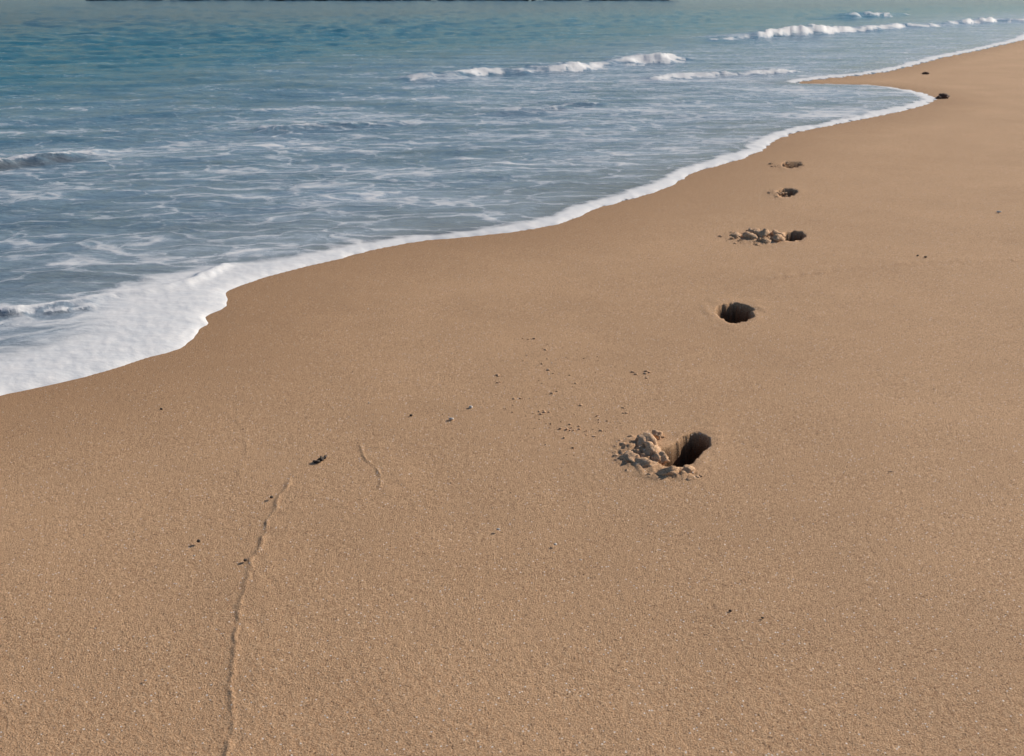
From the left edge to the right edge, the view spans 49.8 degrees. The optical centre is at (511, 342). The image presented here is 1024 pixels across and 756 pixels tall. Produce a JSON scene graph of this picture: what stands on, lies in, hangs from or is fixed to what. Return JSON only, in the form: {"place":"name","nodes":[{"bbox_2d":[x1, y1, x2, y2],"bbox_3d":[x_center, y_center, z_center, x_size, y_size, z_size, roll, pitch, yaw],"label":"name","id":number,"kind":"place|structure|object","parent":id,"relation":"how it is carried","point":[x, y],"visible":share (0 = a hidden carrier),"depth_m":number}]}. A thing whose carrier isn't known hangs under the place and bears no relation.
{"place":"outdoors","nodes":[
{"label":"outdoors","id":0,"kind":"place"},
{"bbox_2d":[0,40,1023,755],"bbox_3d":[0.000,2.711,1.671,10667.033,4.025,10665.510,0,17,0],"label":"sand beach","id":1,"kind":"structure","parent":0,"point":[846,520],"depth_m":2.57},
{"bbox_2d":[313,455,326,462],"bbox_3d":[-0.473,0.288,2.741,0.021,0.014,0.054,11,21,32],"label":"seaweed scrap","id":2,"kind":"object","parent":1,"relation":"on","point":[320,459],"visible":1,"depth_m":2.73},
{"bbox_2d":[23,208,1022,701],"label":"shell fragments","id":3,"kind":"object","parent":1,"relation":"on","point":[551,362],"visible":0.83,"depth_m":3.00},
{"bbox_2d":[160,204,964,618],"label":"pebbles","id":4,"kind":"object","parent":1,"relation":"on","point":[510,492],"visible":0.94,"depth_m":2.53},
{"bbox_2d":[496,337,650,457],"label":"sand crumbs","id":5,"kind":"object","parent":1,"relation":"on","point":[646,372],"visible":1,"depth_m":3.12},
{"bbox_2d":[612,429,702,480],"bbox_3d":[0.340,0.279,2.749,0.181,0.048,0.321,-4,18,-13],"label":"burrow spoil","id":6,"kind":"object","parent":1,"relation":"on","point":[648,441],"visible":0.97,"depth_m":2.73},
{"bbox_2d":[719,227,785,244],"bbox_3d":[1.143,-0.510,5.249,0.320,0.068,0.302,-10,20,-29],"label":"clump","id":7,"kind":"object","parent":1,"relation":"on","point":[775,235],"visible":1,"depth_m":5.22},
{"bbox_2d":[767,192,787,196],"bbox_3d":[1.535,-0.855,6.372,0.114,0.018,0.174,3,18,11],"label":"clump","id":8,"kind":"object","parent":1,"relation":"on","point":[781,193],"visible":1,"depth_m":6.39},
{"bbox_2d":[768,162,804,167],"bbox_3d":[1.866,-1.211,7.503,0.249,0.023,0.226,0,17,0],"label":"clump","id":9,"kind":"object","parent":1,"relation":"on","point":[787,163],"visible":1,"depth_m":7.52},
{"bbox_2d":[935,93,949,98],"bbox_3d":[4.841,-2.762,12.403,0.125,0.082,0.193,16,24,42],"label":"beach stone","id":10,"kind":"object","parent":1,"relation":"on","point":[943,96],"visible":0.92,"depth_m":12.38},
{"bbox_2d":[0,0,1023,395],"bbox_3d":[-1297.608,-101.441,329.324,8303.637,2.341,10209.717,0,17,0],"label":"sea water","id":11,"kind":"structure","parent":0,"point":[172,172],"depth_m":10.09},
{"bbox_2d":[91,0,617,0],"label":"breakwater","id":12,"kind":"object","parent":11,"relation":"in","point":[426,0],"visible":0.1,"depth_m":286.10}
]}

